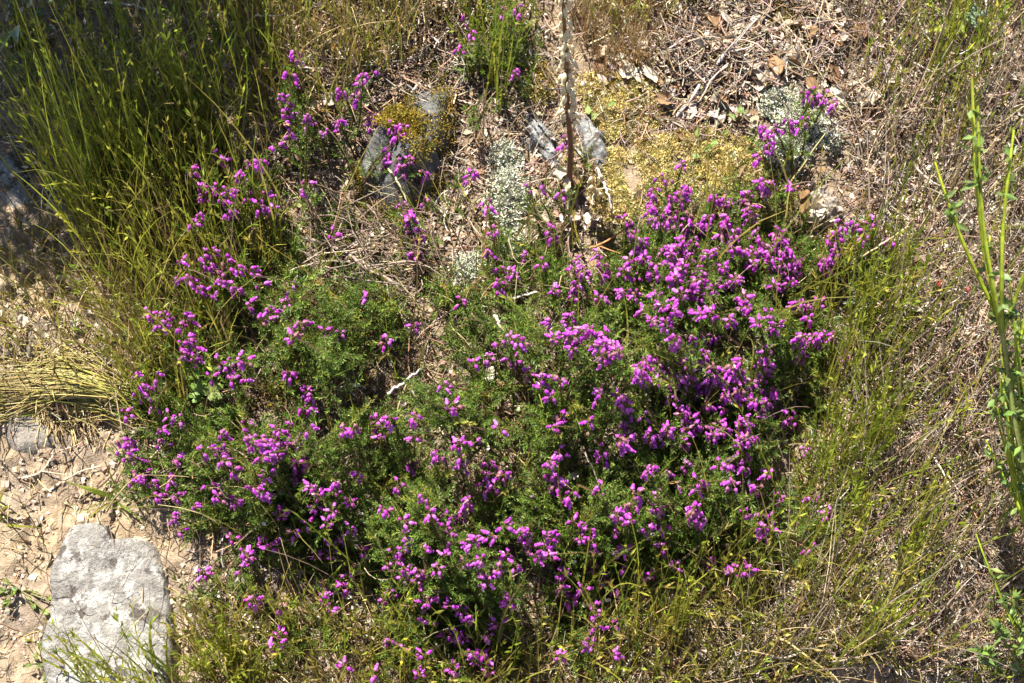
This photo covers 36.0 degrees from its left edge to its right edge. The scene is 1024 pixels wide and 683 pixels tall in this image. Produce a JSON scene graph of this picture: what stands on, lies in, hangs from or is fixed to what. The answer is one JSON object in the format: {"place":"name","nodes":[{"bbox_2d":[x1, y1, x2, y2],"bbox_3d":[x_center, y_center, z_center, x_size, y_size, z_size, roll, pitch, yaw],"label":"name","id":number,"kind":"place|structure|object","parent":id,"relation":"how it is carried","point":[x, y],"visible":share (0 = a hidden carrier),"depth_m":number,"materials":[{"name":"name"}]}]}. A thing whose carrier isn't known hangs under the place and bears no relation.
{"place":"outdoors","nodes":[
{"label":"outdoors","id":0,"kind":"place"},
{"bbox_2d":[0,0,1023,682],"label":"grass","id":1,"kind":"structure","parent":0,"point":[154,222],"depth_m":1.15,"materials":[{"name":"plant"}]},
{"bbox_2d":[0,0,1023,682],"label":"ground","id":2,"kind":"structure","parent":0,"point":[30,618],"depth_m":1.20,"materials":[{"name":"soil"}]},
{"bbox_2d":[0,25,19,50],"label":"leafy plant","id":3,"kind":"object","parent":2,"relation":"on","point":[14,33],"visible":0.97,"depth_m":1.12,"materials":[{"name":"green plant"}]},
{"bbox_2d":[0,153,31,208],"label":"stone","id":4,"kind":"object","parent":2,"relation":"on","point":[8,184],"visible":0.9,"depth_m":1.21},
{"bbox_2d":[0,479,40,527],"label":"grass tuft","id":5,"kind":"object","parent":2,"relation":"on","point":[8,525],"visible":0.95,"depth_m":1.18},
{"bbox_2d":[0,348,44,425],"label":"grass tuft","id":6,"kind":"object","parent":2,"relation":"on","point":[4,409],"visible":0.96,"depth_m":1.19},
{"bbox_2d":[17,314,28,327],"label":"fallen leaf","id":7,"kind":"object","parent":2,"relation":"on","point":[24,317],"visible":0.88,"depth_m":1.19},
{"bbox_2d":[0,578,51,614],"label":"leafy plant","id":8,"kind":"object","parent":2,"relation":"on","point":[14,590],"visible":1,"depth_m":1.16,"materials":[{"name":"green plant"}]},
{"bbox_2d":[5,411,58,454],"bbox_3d":[-0.365,0.077,1.214,0.048,0.052,0.040,0,62,0],"label":"stone","id":9,"kind":"object","parent":2,"relation":"on","point":[23,439],"visible":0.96,"depth_m":1.19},
{"bbox_2d":[0,0,65,100],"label":"leafy plant","id":10,"kind":"object","parent":2,"relation":"on","point":[38,13],"visible":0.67,"depth_m":1.21,"materials":[{"name":"green plant"}]},
{"bbox_2d":[24,640,46,682],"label":"leafy plant","id":11,"kind":"object","parent":2,"relation":"on","point":[28,665],"visible":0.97,"depth_m":1.15,"materials":[{"name":"green plant"}]},
{"bbox_2d":[22,455,66,478],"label":"dead twig","id":12,"kind":"object","parent":2,"relation":"on","point":[32,475],"visible":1,"depth_m":1.19,"materials":[{"name":"brown wood"}]},
{"bbox_2d":[23,618,93,682],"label":"grass tuft","id":13,"kind":"object","parent":2,"relation":"on","point":[84,668],"visible":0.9,"depth_m":1.11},
{"bbox_2d":[0,0,137,245],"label":"grass tuft","id":14,"kind":"object","parent":2,"relation":"on","point":[94,188],"visible":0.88,"depth_m":1.13,"materials":[{"name":"plant"}]},
{"bbox_2d":[0,0,166,212],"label":"grass tuft","id":15,"kind":"object","parent":2,"relation":"on","point":[102,117],"visible":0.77,"depth_m":1.14,"materials":[{"name":"plant"}]},
{"bbox_2d":[0,339,173,429],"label":"grass tuft","id":16,"kind":"object","parent":2,"relation":"on","point":[89,388],"visible":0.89,"depth_m":1.18,"materials":[{"name":"plant"}]},
{"bbox_2d":[78,461,127,502],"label":"dead twig","id":17,"kind":"object","parent":2,"relation":"on","point":[98,487],"visible":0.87,"depth_m":1.18,"materials":[{"name":"brown wood"}]},
{"bbox_2d":[66,460,144,522],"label":"grass tuft","id":18,"kind":"object","parent":2,"relation":"on","point":[102,494],"visible":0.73,"depth_m":1.18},
{"bbox_2d":[0,200,213,682],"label":"gravel","id":19,"kind":"structure","parent":2,"relation":"on","point":[50,522],"depth_m":1.19,"materials":[{"name":"stone"}]},
{"bbox_2d":[41,523,179,682],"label":"stone","id":20,"kind":"object","parent":2,"relation":"on","point":[95,573],"visible":0.91,"depth_m":1.15,"materials":[{"name":"stone"}]},
{"bbox_2d":[43,581,195,682],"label":"grass tuft","id":21,"kind":"object","parent":2,"relation":"on","point":[109,670],"visible":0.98,"depth_m":1.10,"materials":[{"name":"plant"}]},
{"bbox_2d":[102,0,269,158],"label":"grass tuft","id":22,"kind":"object","parent":2,"relation":"on","point":[191,70],"visible":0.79,"depth_m":1.17,"materials":[{"name":"plant"}]},
{"bbox_2d":[185,352,222,402],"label":"lobed leaf plant","id":23,"kind":"object","parent":2,"relation":"on","point":[196,393],"visible":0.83,"depth_m":1.15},
{"bbox_2d":[169,596,267,682],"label":"grass tuft","id":24,"kind":"object","parent":2,"relation":"on","point":[232,651],"visible":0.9,"depth_m":1.10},
{"bbox_2d":[105,368,430,660],"bbox_3d":[-0.198,0.111,1.138,0.254,0.194,0.185,18,63,9],"label":"heather plant","id":25,"kind":"object","parent":2,"relation":"on","point":[290,453],"visible":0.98,"depth_m":1.13,"materials":[{"name":"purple plant"}]},
{"bbox_2d":[387,368,420,394],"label":"dead twig","id":26,"kind":"object","parent":25,"relation":"on","point":[400,384],"visible":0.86,"depth_m":1.14,"materials":[{"name":"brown wood"}]},
{"bbox_2d":[116,211,421,429],"bbox_3d":[-0.181,-0.018,1.173,0.231,0.173,0.191,0,62,0],"label":"heather plant","id":27,"kind":"object","parent":2,"relation":"on","point":[333,341],"visible":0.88,"depth_m":1.14,"materials":[{"name":"green plant"}]},
{"bbox_2d":[176,50,379,265],"bbox_3d":[-0.174,-0.130,1.204,0.106,0.148,0.199,41,69,19],"label":"heather plant","id":28,"kind":"object","parent":2,"relation":"on","point":[296,127],"visible":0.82,"depth_m":1.18,"materials":[{"name":"purple plant"}]},
{"bbox_2d":[320,92,334,104],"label":"fallen leaf","id":29,"kind":"object","parent":2,"relation":"on","point":[323,100],"visible":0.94,"depth_m":1.23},
{"bbox_2d":[311,235,412,313],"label":"dead twig","id":30,"kind":"object","parent":2,"relation":"on","point":[363,262],"visible":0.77,"depth_m":1.19,"materials":[{"name":"brown wood"}]},
{"bbox_2d":[302,111,479,285],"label":"heather plant","id":31,"kind":"object","parent":2,"relation":"on","point":[410,215],"visible":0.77,"depth_m":1.20,"materials":[{"name":"purple plant"}]},
{"bbox_2d":[260,429,546,682],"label":"heather plant","id":32,"kind":"object","parent":2,"relation":"on","point":[436,563],"visible":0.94,"depth_m":1.11,"materials":[{"name":"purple plant"}]},
{"bbox_2d":[349,82,464,221],"bbox_3d":[-0.076,-0.153,1.244,0.082,0.105,0.129,23,64,12],"label":"stone","id":33,"kind":"object","parent":2,"relation":"on","point":[429,121],"visible":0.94,"depth_m":1.22,"materials":[{"name":"stone"}]},
{"bbox_2d":[454,249,492,288],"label":"lichen clump","id":34,"kind":"object","parent":2,"relation":"on","point":[469,257],"visible":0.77,"depth_m":1.20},
{"bbox_2d":[452,0,542,137],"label":"heather plant","id":35,"kind":"object","parent":2,"relation":"on","point":[510,31],"visible":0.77,"depth_m":1.23,"materials":[{"name":"green plant"}]},
{"bbox_2d":[483,166,530,234],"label":"lichen clump","id":36,"kind":"object","parent":2,"relation":"on","point":[508,193],"visible":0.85,"depth_m":1.21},
{"bbox_2d":[484,137,529,183],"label":"lichen clump","id":37,"kind":"object","parent":2,"relation":"on","point":[509,150],"visible":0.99,"depth_m":1.22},
{"bbox_2d":[471,0,543,117],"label":"grass tuft","id":38,"kind":"object","parent":2,"relation":"on","point":[495,46],"visible":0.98,"depth_m":1.20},
{"bbox_2d":[374,265,644,474],"bbox_3d":[0.000,0.006,1.120,0.190,0.180,0.197,0,62,0],"label":"heather plant","id":39,"kind":"object","parent":2,"relation":"on","point":[450,411],"visible":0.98,"depth_m":1.10,"materials":[{"name":"green plant"}]},
{"bbox_2d":[484,366,496,381],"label":"fallen leaf","id":40,"kind":"object","parent":39,"relation":"on","point":[490,369],"visible":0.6,"depth_m":1.14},
{"bbox_2d":[0,0,1023,682],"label":"twig litter","id":41,"kind":"object","parent":2,"relation":"on","point":[726,70],"visible":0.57,"depth_m":1.21,"materials":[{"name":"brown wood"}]},
{"bbox_2d":[287,236,349,272],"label":"dead twig","id":42,"kind":"object","parent":41,"relation":"on","point":[321,260],"visible":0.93,"depth_m":1.17,"materials":[{"name":"brown wood"}]},
{"bbox_2d":[279,244,388,325],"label":"dead twig","id":43,"kind":"object","parent":41,"relation":"on","point":[331,276],"visible":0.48,"depth_m":1.19,"materials":[{"name":"brown wood"}]},
{"bbox_2d":[301,224,422,306],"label":"dead twig","id":44,"kind":"object","parent":41,"relation":"on","point":[354,257],"visible":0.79,"depth_m":1.18,"materials":[{"name":"brown wood"}]},
{"bbox_2d":[583,212,592,223],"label":"fallen leaf","id":45,"kind":"object","parent":41,"relation":"on","point":[588,217],"visible":1,"depth_m":1.21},
{"bbox_2d":[589,229,624,253],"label":"dead twig","id":46,"kind":"object","parent":41,"relation":"on","point":[597,245],"visible":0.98,"depth_m":1.19,"materials":[{"name":"brown wood"}]},
{"bbox_2d":[619,65,634,78],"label":"fallen leaf","id":47,"kind":"object","parent":41,"relation":"on","point":[622,73],"visible":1,"depth_m":1.24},
{"bbox_2d":[633,49,649,65],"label":"fallen leaf","id":48,"kind":"object","parent":41,"relation":"on","point":[643,57],"visible":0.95,"depth_m":1.24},
{"bbox_2d":[642,65,657,82],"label":"fallen leaf","id":49,"kind":"object","parent":41,"relation":"on","point":[649,72],"visible":1,"depth_m":1.24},
{"bbox_2d":[655,91,673,104],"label":"fallen leaf","id":50,"kind":"object","parent":41,"relation":"on","point":[661,97],"visible":1,"depth_m":1.23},
{"bbox_2d":[681,55,725,117],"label":"dead twig","id":51,"kind":"object","parent":41,"relation":"on","point":[698,94],"visible":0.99,"depth_m":1.24,"materials":[{"name":"brown wood"}]},
{"bbox_2d":[675,15,760,116],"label":"dead twig","id":52,"kind":"object","parent":41,"relation":"on","point":[682,109],"visible":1,"depth_m":1.23,"materials":[{"name":"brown wood"}]},
{"bbox_2d":[708,11,732,29],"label":"fallen leaf","id":53,"kind":"object","parent":41,"relation":"on","point":[715,20],"visible":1,"depth_m":1.25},
{"bbox_2d":[727,18,743,33],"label":"fallen leaf","id":54,"kind":"object","parent":41,"relation":"on","point":[738,30],"visible":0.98,"depth_m":1.25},
{"bbox_2d":[753,69,769,81],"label":"fallen leaf","id":55,"kind":"object","parent":41,"relation":"on","point":[758,74],"visible":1,"depth_m":1.23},
{"bbox_2d":[752,67,812,81],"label":"dead twig","id":56,"kind":"object","parent":41,"relation":"on","point":[781,77],"visible":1,"depth_m":1.23,"materials":[{"name":"brown wood"}]},
{"bbox_2d":[786,580,803,595],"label":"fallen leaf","id":57,"kind":"object","parent":41,"relation":"on","point":[790,583],"visible":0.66,"depth_m":1.14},
{"bbox_2d":[805,26,817,36],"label":"fallen leaf","id":58,"kind":"object","parent":41,"relation":"on","point":[813,30],"visible":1,"depth_m":1.25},
{"bbox_2d":[806,76,817,89],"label":"fallen leaf","id":59,"kind":"object","parent":41,"relation":"on","point":[811,82],"visible":0.81,"depth_m":1.23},
{"bbox_2d":[824,64,840,82],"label":"fallen leaf","id":60,"kind":"object","parent":41,"relation":"on","point":[833,68],"visible":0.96,"depth_m":1.25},
{"bbox_2d":[838,651,855,670],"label":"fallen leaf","id":61,"kind":"object","parent":41,"relation":"on","point":[848,667],"visible":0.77,"depth_m":1.13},
{"bbox_2d":[860,86,883,102],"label":"fallen leaf","id":62,"kind":"object","parent":41,"relation":"on","point":[868,94],"visible":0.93,"depth_m":1.23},
{"bbox_2d":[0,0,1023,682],"bbox_3d":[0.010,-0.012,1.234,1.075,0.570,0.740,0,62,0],"label":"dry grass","id":63,"kind":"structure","parent":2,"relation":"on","point":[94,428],"depth_m":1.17,"materials":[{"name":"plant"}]},
{"bbox_2d":[499,227,532,260],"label":"lichen clump","id":64,"kind":"object","parent":2,"relation":"on","point":[516,253],"visible":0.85,"depth_m":1.21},
{"bbox_2d":[430,135,630,319],"bbox_3d":[0.023,-0.064,1.193,0.175,0.098,0.121,-34,67,-17],"label":"heather plant","id":65,"kind":"object","parent":2,"relation":"on","point":[547,268],"visible":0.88,"depth_m":1.18,"materials":[{"name":"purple plant"}]},
{"bbox_2d":[522,113,558,165],"bbox_3d":[0.022,-0.149,1.251,0.031,0.062,0.066,-38,68,-18],"label":"stone","id":66,"kind":"object","parent":2,"relation":"on","point":[546,144],"visible":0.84,"depth_m":1.23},
{"bbox_2d":[255,0,856,410],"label":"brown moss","id":67,"kind":"object","parent":2,"relation":"on","point":[537,72],"visible":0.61,"depth_m":1.24,"materials":[{"name":"plant"}]},
{"bbox_2d":[553,0,583,200],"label":"seed stalk","id":68,"kind":"object","parent":2,"relation":"on","point":[566,79],"visible":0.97,"depth_m":1.12,"materials":[{"name":"beige plant"}]},
{"bbox_2d":[483,428,666,682],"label":"heather plant","id":69,"kind":"object","parent":2,"relation":"on","point":[533,528],"visible":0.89,"depth_m":1.11,"materials":[{"name":"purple plant"}]},
{"bbox_2d":[571,113,608,174],"bbox_3d":[0.062,-0.148,1.248,0.029,0.064,0.069,-9,62,-5],"label":"stone","id":70,"kind":"object","parent":2,"relation":"on","point":[597,150],"visible":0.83,"depth_m":1.22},
{"bbox_2d":[587,169,603,200],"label":"white flower","id":71,"kind":"object","parent":2,"relation":"on","point":[600,177],"visible":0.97,"depth_m":1.20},
{"bbox_2d":[593,55,607,73],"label":"fallen leaf","id":72,"kind":"object","parent":2,"relation":"on","point":[599,66],"visible":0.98,"depth_m":1.25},
{"bbox_2d":[623,639,641,661],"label":"leafy plant","id":73,"kind":"object","parent":2,"relation":"on","point":[637,649],"visible":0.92,"depth_m":1.14,"materials":[{"name":"green plant"}]},
{"bbox_2d":[630,0,649,20],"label":"leafy plant","id":74,"kind":"object","parent":2,"relation":"on","point":[640,6],"visible":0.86,"depth_m":1.25,"materials":[{"name":"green plant"}]},
{"bbox_2d":[581,168,738,383],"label":"heather plant","id":75,"kind":"object","parent":2,"relation":"on","point":[649,276],"visible":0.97,"depth_m":1.15,"materials":[{"name":"purple plant"}]},
{"bbox_2d":[649,555,693,648],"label":"grass tuft","id":76,"kind":"object","parent":2,"relation":"on","point":[677,603],"visible":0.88,"depth_m":1.10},
{"bbox_2d":[573,69,806,227],"bbox_3d":[0.139,-0.153,1.232,0.183,0.042,0.135,0,62,0],"label":"moss","id":77,"kind":"object","parent":2,"relation":"on","point":[654,149],"visible":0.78,"depth_m":1.23,"materials":[{"name":"plant"}]},
{"bbox_2d":[585,101,615,119],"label":"leafy plant","id":78,"kind":"object","parent":77,"relation":"on","point":[588,110],"visible":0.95,"depth_m":1.23,"materials":[{"name":"green plant"}]},
{"bbox_2d":[595,167,611,208],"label":"dead twig","id":79,"kind":"object","parent":77,"relation":"on","point":[605,187],"visible":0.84,"depth_m":1.21,"materials":[{"name":"white wood"}]},
{"bbox_2d":[688,127,717,165],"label":"leafy plant","id":80,"kind":"object","parent":77,"relation":"on","point":[713,142],"visible":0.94,"depth_m":1.22,"materials":[{"name":"green plant"}]},
{"bbox_2d":[695,647,706,659],"bbox_3d":[0.136,0.225,1.133,0.009,0.006,0.010,-4,62,-2],"label":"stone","id":81,"kind":"object","parent":2,"relation":"on","point":[699,657],"visible":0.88,"depth_m":1.13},
{"bbox_2d":[575,327,844,498],"bbox_3d":[0.147,0.046,1.139,0.210,0.180,0.127,0,62,0],"label":"heather plant","id":82,"kind":"object","parent":2,"relation":"on","point":[746,389],"visible":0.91,"depth_m":1.12,"materials":[{"name":"purple plant"}]},
{"bbox_2d":[603,434,847,596],"bbox_3d":[0.157,0.118,1.135,0.186,0.166,0.125,0,62,0],"label":"heather plant","id":83,"kind":"object","parent":2,"relation":"on","point":[691,528],"visible":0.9,"depth_m":1.12,"materials":[{"name":"green plant"}]},
{"bbox_2d":[723,106,747,133],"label":"leafy plant","id":84,"kind":"object","parent":2,"relation":"on","point":[739,110],"visible":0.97,"depth_m":1.22,"materials":[{"name":"green plant"}]},
{"bbox_2d":[666,86,843,236],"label":"heather plant","id":85,"kind":"object","parent":2,"relation":"on","point":[759,186],"visible":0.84,"depth_m":1.20,"materials":[{"name":"purple plant"}]},
{"bbox_2d":[698,200,860,385],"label":"heather plant","id":86,"kind":"object","parent":2,"relation":"on","point":[762,322],"visible":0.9,"depth_m":1.17,"materials":[{"name":"purple plant"}]},
{"bbox_2d":[754,41,806,78],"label":"leaf litter","id":87,"kind":"object","parent":2,"relation":"on","point":[785,57],"visible":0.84,"depth_m":1.25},
{"bbox_2d":[767,55,784,74],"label":"fallen leaf","id":88,"kind":"object","parent":87,"relation":"on","point":[775,62],"visible":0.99,"depth_m":1.24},
{"bbox_2d":[751,79,813,123],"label":"lichen clump","id":89,"kind":"object","parent":2,"relation":"on","point":[774,104],"visible":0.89,"depth_m":1.23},
{"bbox_2d":[769,67,780,85],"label":"fallen leaf","id":90,"kind":"object","parent":89,"relation":"on","point":[773,74],"visible":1,"depth_m":1.23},
{"bbox_2d":[758,135,809,177],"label":"lichen clump","id":91,"kind":"object","parent":2,"relation":"on","point":[776,162],"visible":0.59,"depth_m":1.22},
{"bbox_2d":[799,195,809,213],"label":"fallen leaf","id":92,"kind":"object","parent":2,"relation":"on","point":[804,199],"visible":0.87,"depth_m":1.21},
{"bbox_2d":[769,102,841,141],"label":"lichen clump","id":93,"kind":"object","parent":2,"relation":"on","point":[787,114],"visible":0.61,"depth_m":1.23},
{"bbox_2d":[799,140,814,176],"bbox_3d":[0.226,-0.137,1.247,0.028,0.055,0.035,0,62,0],"label":"stone","id":94,"kind":"object","parent":2,"relation":"on","point":[809,147],"visible":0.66,"depth_m":1.23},
{"bbox_2d":[807,212,824,222],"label":"fallen leaf","id":95,"kind":"object","parent":2,"relation":"on","point":[810,219],"visible":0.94,"depth_m":1.21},
{"bbox_2d":[799,186,845,229],"bbox_3d":[0.241,-0.096,1.233,0.039,0.059,0.032,-19,64,-10],"label":"stone","id":96,"kind":"object","parent":2,"relation":"on","point":[829,200],"visible":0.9,"depth_m":1.21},
{"bbox_2d":[808,202,825,216],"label":"fallen leaf","id":97,"kind":"object","parent":96,"relation":"on","point":[822,208],"visible":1,"depth_m":1.21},
{"bbox_2d":[811,123,844,156],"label":"lichen clump","id":98,"kind":"object","parent":2,"relation":"on","point":[827,140],"visible":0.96,"depth_m":1.23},
{"bbox_2d":[835,90,846,101],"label":"fallen leaf","id":99,"kind":"object","parent":2,"relation":"on","point":[839,96],"visible":0.92,"depth_m":1.24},
{"bbox_2d":[784,197,900,305],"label":"heather plant","id":100,"kind":"object","parent":2,"relation":"on","point":[830,254],"visible":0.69,"depth_m":1.19,"materials":[{"name":"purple plant"}]},
{"bbox_2d":[851,226,908,262],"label":"dead twig","id":101,"kind":"object","parent":100,"relation":"on","point":[868,252],"visible":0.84,"depth_m":1.17,"materials":[{"name":"brown wood"}]},
{"bbox_2d":[839,213,880,245],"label":"lichen clump","id":102,"kind":"object","parent":2,"relation":"on","point":[854,223],"visible":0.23,"depth_m":1.21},
{"bbox_2d":[853,23,867,36],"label":"fallen leaf","id":103,"kind":"object","parent":2,"relation":"on","point":[860,28],"visible":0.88,"depth_m":1.25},
{"bbox_2d":[844,246,898,319],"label":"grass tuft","id":104,"kind":"object","parent":2,"relation":"on","point":[855,279],"visible":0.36,"depth_m":1.20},
{"bbox_2d":[802,366,963,508],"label":"grass tuft","id":105,"kind":"object","parent":2,"relation":"on","point":[867,436],"visible":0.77,"depth_m":1.13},
{"bbox_2d":[827,160,959,348],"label":"grass tuft","id":106,"kind":"object","parent":2,"relation":"on","point":[865,286],"visible":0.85,"depth_m":1.15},
{"bbox_2d":[849,510,964,661],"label":"grass tuft","id":107,"kind":"object","parent":2,"relation":"on","point":[908,619],"visible":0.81,"depth_m":1.11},
{"bbox_2d":[890,404,974,622],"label":"grass tuft","id":108,"kind":"object","parent":2,"relation":"on","point":[910,540],"visible":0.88,"depth_m":1.11,"materials":[{"name":"plant"}]},
{"bbox_2d":[924,1,984,37],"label":"leafy plant","id":109,"kind":"object","parent":2,"relation":"on","point":[962,30],"visible":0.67,"depth_m":1.22,"materials":[{"name":"green plant"}]},
{"bbox_2d":[890,0,1022,157],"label":"grass tuft","id":110,"kind":"object","parent":2,"relation":"on","point":[999,15],"visible":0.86,"depth_m":1.19,"materials":[{"name":"plant"}]},
{"bbox_2d":[964,3,985,26],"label":"leafy plant","id":111,"kind":"object","parent":2,"relation":"on","point":[974,9],"visible":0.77,"depth_m":1.22,"materials":[{"name":"green plant"}]},
{"bbox_2d":[930,78,1023,682],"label":"broom shrub","id":112,"kind":"object","parent":2,"relation":"on","point":[1013,409],"visible":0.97,"depth_m":1.00,"materials":[{"name":"green plant"}]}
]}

